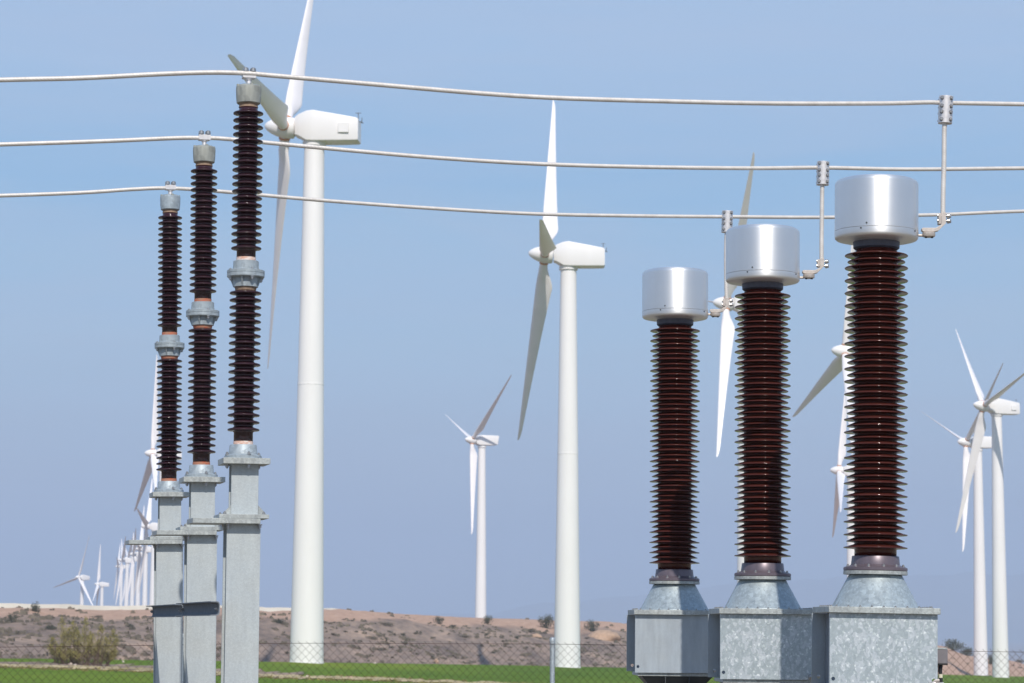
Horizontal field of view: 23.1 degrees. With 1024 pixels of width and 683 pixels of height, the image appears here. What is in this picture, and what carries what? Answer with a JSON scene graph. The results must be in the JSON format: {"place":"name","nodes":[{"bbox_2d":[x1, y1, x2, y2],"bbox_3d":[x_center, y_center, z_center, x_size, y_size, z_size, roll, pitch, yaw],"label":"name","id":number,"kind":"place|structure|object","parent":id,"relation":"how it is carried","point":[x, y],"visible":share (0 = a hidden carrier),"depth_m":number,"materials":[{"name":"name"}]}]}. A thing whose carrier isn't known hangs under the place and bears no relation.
{"place":"outdoors","nodes":[
{"label":"outdoors","id":0,"kind":"place"},
{"bbox_2d":[0,661,303,678],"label":"verge","id":1,"kind":"structure","parent":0,"point":[260,671],"depth_m":154.52,"materials":[{"name":"green plant"}]},
{"bbox_2d":[0,603,335,611],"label":"road","id":2,"kind":"structure","parent":0,"point":[65,606],"depth_m":299.63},
{"bbox_2d":[0,662,530,682],"bbox_3d":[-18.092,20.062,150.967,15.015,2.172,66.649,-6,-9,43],"label":"path","id":3,"kind":"structure","parent":0,"point":[262,675],"depth_m":152.92,"materials":[{"name":"plant"}]},
{"bbox_2d":[0,608,1023,676],"bbox_3d":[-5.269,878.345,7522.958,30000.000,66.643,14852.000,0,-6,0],"label":"hillside","id":4,"kind":"structure","parent":0,"point":[407,626],"depth_m":314.55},
{"bbox_2d":[5,613,16,622],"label":"shrub","id":5,"kind":"object","parent":4,"relation":"on","point":[10,617],"visible":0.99,"depth_m":257.85,"materials":[{"name":"green plant"}]},
{"bbox_2d":[31,601,40,611],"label":"shrub","id":6,"kind":"object","parent":4,"relation":"on","point":[35,608],"visible":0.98,"depth_m":274.21,"materials":[{"name":"green plant"}]},
{"bbox_2d":[45,625,56,629],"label":"shrub","id":7,"kind":"object","parent":4,"relation":"on","point":[50,627],"visible":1,"depth_m":254.83,"materials":[{"name":"green plant"}]},
{"bbox_2d":[53,535,92,605],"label":"wind turbine","id":8,"kind":"object","parent":4,"relation":"on","point":[81,578],"visible":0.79,"depth_m":1231.63,"materials":[{"name":"white paint"}]},
{"bbox_2d":[93,544,108,605],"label":"wind turbine","id":9,"kind":"object","parent":4,"relation":"on","point":[102,584],"visible":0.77,"depth_m":1353.17,"materials":[{"name":"white paint"}]},
{"bbox_2d":[113,548,124,605],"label":"wind turbine","id":10,"kind":"object","parent":4,"relation":"on","point":[117,566],"visible":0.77,"depth_m":1612.27,"materials":[{"name":"white paint"}]},
{"bbox_2d":[115,536,134,605],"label":"wind turbine","id":11,"kind":"object","parent":4,"relation":"on","point":[127,560],"visible":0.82,"depth_m":1194.44,"materials":[{"name":"white paint"}]},
{"bbox_2d":[122,537,136,605],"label":"wind turbine","id":12,"kind":"object","parent":4,"relation":"on","point":[131,584],"visible":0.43,"depth_m":1243.59,"materials":[{"name":"white paint"}]},
{"bbox_2d":[126,528,141,605],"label":"wind turbine","id":13,"kind":"object","parent":4,"relation":"on","point":[137,598],"visible":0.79,"depth_m":1124.38,"materials":[{"name":"white paint"}]},
{"bbox_2d":[134,507,150,604],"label":"wind turbine","id":14,"kind":"object","parent":4,"relation":"on","point":[139,548],"visible":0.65,"depth_m":1006.04,"materials":[{"name":"white paint"}]},
{"bbox_2d":[137,479,157,604],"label":"wind turbine","id":15,"kind":"object","parent":4,"relation":"on","point":[147,526],"visible":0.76,"depth_m":783.61,"materials":[{"name":"white paint"}]},
{"bbox_2d":[134,354,182,511],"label":"wind turbine","id":16,"kind":"object","parent":4,"relation":"on","point":[151,465],"visible":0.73,"depth_m":542.74,"materials":[{"name":"white paint"}]},
{"bbox_2d":[274,618,285,623],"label":"shrub","id":17,"kind":"object","parent":4,"relation":"on","point":[279,621],"visible":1,"depth_m":297.98,"materials":[{"name":"green plant"}]},
{"bbox_2d":[377,621,393,625],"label":"shrub","id":18,"kind":"object","parent":4,"relation":"on","point":[387,623],"visible":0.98,"depth_m":318.83,"materials":[{"name":"grey plant"}]},
{"bbox_2d":[433,616,443,623],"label":"shrub","id":19,"kind":"object","parent":4,"relation":"on","point":[438,619],"visible":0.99,"depth_m":350.19,"materials":[{"name":"green plant"}]},
{"bbox_2d":[445,374,511,617],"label":"wind turbine","id":20,"kind":"object","parent":4,"relation":"on","point":[481,442],"visible":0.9,"depth_m":564.09,"materials":[{"name":"white paint"}]},
{"bbox_2d":[482,615,492,623],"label":"shrub","id":21,"kind":"object","parent":4,"relation":"on","point":[487,619],"visible":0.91,"depth_m":368.08,"materials":[{"name":"green plant"}]},
{"bbox_2d":[0,606,1021,675],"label":"ground scrub","id":22,"kind":"object","parent":4,"relation":"on","point":[149,636],"visible":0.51,"depth_m":286.01,"materials":[{"name":"brown plant"}]},
{"bbox_2d":[537,614,554,628],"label":"shrub","id":23,"kind":"object","parent":4,"relation":"on","point":[545,621],"visible":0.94,"depth_m":391.85,"materials":[{"name":"green plant"}]},
{"bbox_2d":[583,619,599,630],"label":"shrub","id":24,"kind":"object","parent":4,"relation":"on","point":[593,625],"visible":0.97,"depth_m":397.76,"materials":[{"name":"green plant"}]},
{"bbox_2d":[588,630,621,640],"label":"earth mound","id":25,"kind":"object","parent":4,"relation":"on","point":[607,635],"visible":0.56,"depth_m":388.48,"materials":[{"name":"beige soil"}]},
{"bbox_2d":[830,392,854,576],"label":"wind turbine","id":26,"kind":"object","parent":4,"relation":"on","point":[838,471],"visible":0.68,"depth_m":490.76,"materials":[{"name":"white paint"}]},
{"bbox_2d":[942,639,964,650],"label":"shrub","id":27,"kind":"object","parent":4,"relation":"on","point":[953,645],"visible":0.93,"depth_m":566.93,"materials":[{"name":"green plant"}]},
{"bbox_2d":[921,363,1002,675],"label":"wind turbine","id":28,"kind":"object","parent":4,"relation":"on","point":[980,628],"visible":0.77,"depth_m":481.57,"materials":[{"name":"white paint"}]},
{"bbox_2d":[959,646,973,655],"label":"shrub","id":29,"kind":"object","parent":4,"relation":"on","point":[968,651],"visible":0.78,"depth_m":580.06,"materials":[{"name":"green plant"}]},
{"bbox_2d":[988,653,991,663],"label":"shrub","id":30,"kind":"object","parent":4,"relation":"on","point":[989,660],"visible":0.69,"depth_m":547.42,"materials":[{"name":"green plant"}]},
{"bbox_2d":[0,658,1023,682],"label":"field","id":31,"kind":"structure","parent":0,"point":[521,673],"depth_m":185.46,"materials":[{"name":"green plant"}]},
{"bbox_2d":[47,616,121,665],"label":"broom bush","id":32,"kind":"object","parent":31,"relation":"on","point":[76,655],"visible":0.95,"depth_m":152.32,"materials":[{"name":"green plant"}]},
{"bbox_2d":[227,0,362,663],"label":"wind turbine","id":33,"kind":"object","parent":31,"relation":"on","point":[315,127],"visible":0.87,"depth_m":204.75,"materials":[{"name":"white paint"}]},
{"bbox_2d":[517,100,606,667],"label":"wind turbine","id":34,"kind":"object","parent":31,"relation":"on","point":[571,258],"visible":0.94,"depth_m":259.16,"materials":[{"name":"white paint"}]},
{"bbox_2d":[708,152,754,582],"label":"wind turbine","id":35,"kind":"object","parent":31,"relation":"on","point":[727,334],"visible":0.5,"depth_m":313.77,"materials":[{"name":"white paint"}]},
{"bbox_2d":[792,245,854,454],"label":"wind turbine","id":36,"kind":"object","parent":31,"relation":"on","point":[836,366],"visible":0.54,"depth_m":315.47,"materials":[{"name":"white paint"}]},
{"bbox_2d":[955,329,1023,677],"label":"wind turbine","id":37,"kind":"object","parent":31,"relation":"on","point":[996,407],"visible":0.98,"depth_m":414.52,"materials":[{"name":"white paint"}]},
{"bbox_2d":[0,0,1023,614],"label":"sky","id":38,"kind":"structure","parent":0,"point":[428,313],"materials":[{"name":"blue"}]},
{"bbox_2d":[425,571,1023,641],"bbox_3d":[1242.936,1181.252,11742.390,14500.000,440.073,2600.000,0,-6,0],"label":"mountains","id":39,"kind":"structure","parent":0,"point":[951,597],"depth_m":11839.25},
{"bbox_3d":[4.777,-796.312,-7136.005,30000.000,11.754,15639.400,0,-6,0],"label":"ground","id":40,"kind":"structure","parent":0,"visible":0},
{"bbox_2d":[125,181,188,682],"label":"insulator post","id":41,"kind":"object","parent":40,"relation":"on","point":[169,493],"visible":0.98,"depth_m":17.93,"materials":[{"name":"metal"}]},
{"bbox_2d":[0,186,1023,218],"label":"overhead cable","id":42,"kind":"object","parent":41,"relation":"attached to","point":[465,209],"visible":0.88,"depth_m":18.92,"materials":[{"name":"metal"}]},
{"bbox_2d":[152,130,224,682],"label":"insulator post","id":43,"kind":"object","parent":40,"relation":"on","point":[201,479],"visible":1,"depth_m":16.05,"materials":[{"name":"metal"}]},
{"bbox_2d":[146,604,182,616],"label":"channel beam","id":44,"kind":"structure","parent":43,"relation":"attached to","point":[171,610],"depth_m":16.67,"materials":[{"name":"metal"}]},
{"bbox_2d":[0,136,1023,170],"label":"overhead cable","id":45,"kind":"object","parent":43,"relation":"attached to","point":[285,144],"visible":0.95,"depth_m":16.85,"materials":[{"name":"metal"}]},
{"bbox_2d":[187,67,270,682],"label":"insulator post","id":46,"kind":"object","parent":40,"relation":"on","point":[241,517],"visible":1,"depth_m":14.18,"materials":[{"name":"metal"}]},
{"bbox_2d":[176,601,219,615],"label":"channel beam","id":47,"kind":"structure","parent":46,"relation":"attached to","point":[208,608],"depth_m":14.69,"materials":[{"name":"metal"}]},
{"bbox_2d":[0,70,1023,105],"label":"overhead cable","id":48,"kind":"object","parent":46,"relation":"attached to","point":[468,92],"visible":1,"depth_m":14.81,"materials":[{"name":"metal"}]},
{"bbox_2d":[0,637,1022,682],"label":"chain link fence","id":49,"kind":"object","parent":40,"relation":"on","point":[552,648],"visible":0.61,"depth_m":22.14,"materials":[{"name":"metal"}]},
{"bbox_2d":[626,267,715,682],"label":"instrument transformer","id":50,"kind":"object","parent":40,"relation":"on","point":[667,631],"visible":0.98,"depth_m":19.23,"materials":[{"name":"ceramic"}]},
{"bbox_2d":[710,210,732,316],"bbox_3d":[1.633,-0.604,19.538,0.183,0.841,0.086,0,-6,0],"label":"cable dropper","id":51,"kind":"object","parent":50,"relation":"attached to","point":[727,220],"visible":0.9,"depth_m":19.53,"materials":[{"name":"metal"}]},
{"bbox_2d":[708,224,819,682],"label":"instrument transformer","id":52,"kind":"object","parent":40,"relation":"on","point":[760,627],"visible":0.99,"depth_m":17.13,"materials":[{"name":"ceramic"}]},
{"bbox_2d":[802,161,829,278],"bbox_3d":[2.115,-0.843,17.442,0.195,0.832,0.087,0,-6,0],"label":"cable dropper","id":53,"kind":"object","parent":52,"relation":"attached to","point":[822,177],"visible":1,"depth_m":17.43,"materials":[{"name":"metal"}]},
{"bbox_2d":[811,174,947,682],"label":"instrument transformer","id":54,"kind":"object","parent":40,"relation":"on","point":[874,622],"visible":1,"depth_m":15.21,"materials":[{"name":"ceramic"}]},
{"bbox_2d":[921,95,952,237],"bbox_3d":[2.633,-1.081,15.517,0.207,0.895,0.087,0,-6,0],"label":"cable dropper","id":55,"kind":"object","parent":54,"relation":"attached to","point":[945,112],"visible":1,"depth_m":15.51,"materials":[{"name":"cast aluminium"},{"name":"aluminium"},{"name":"steel"}]}
]}

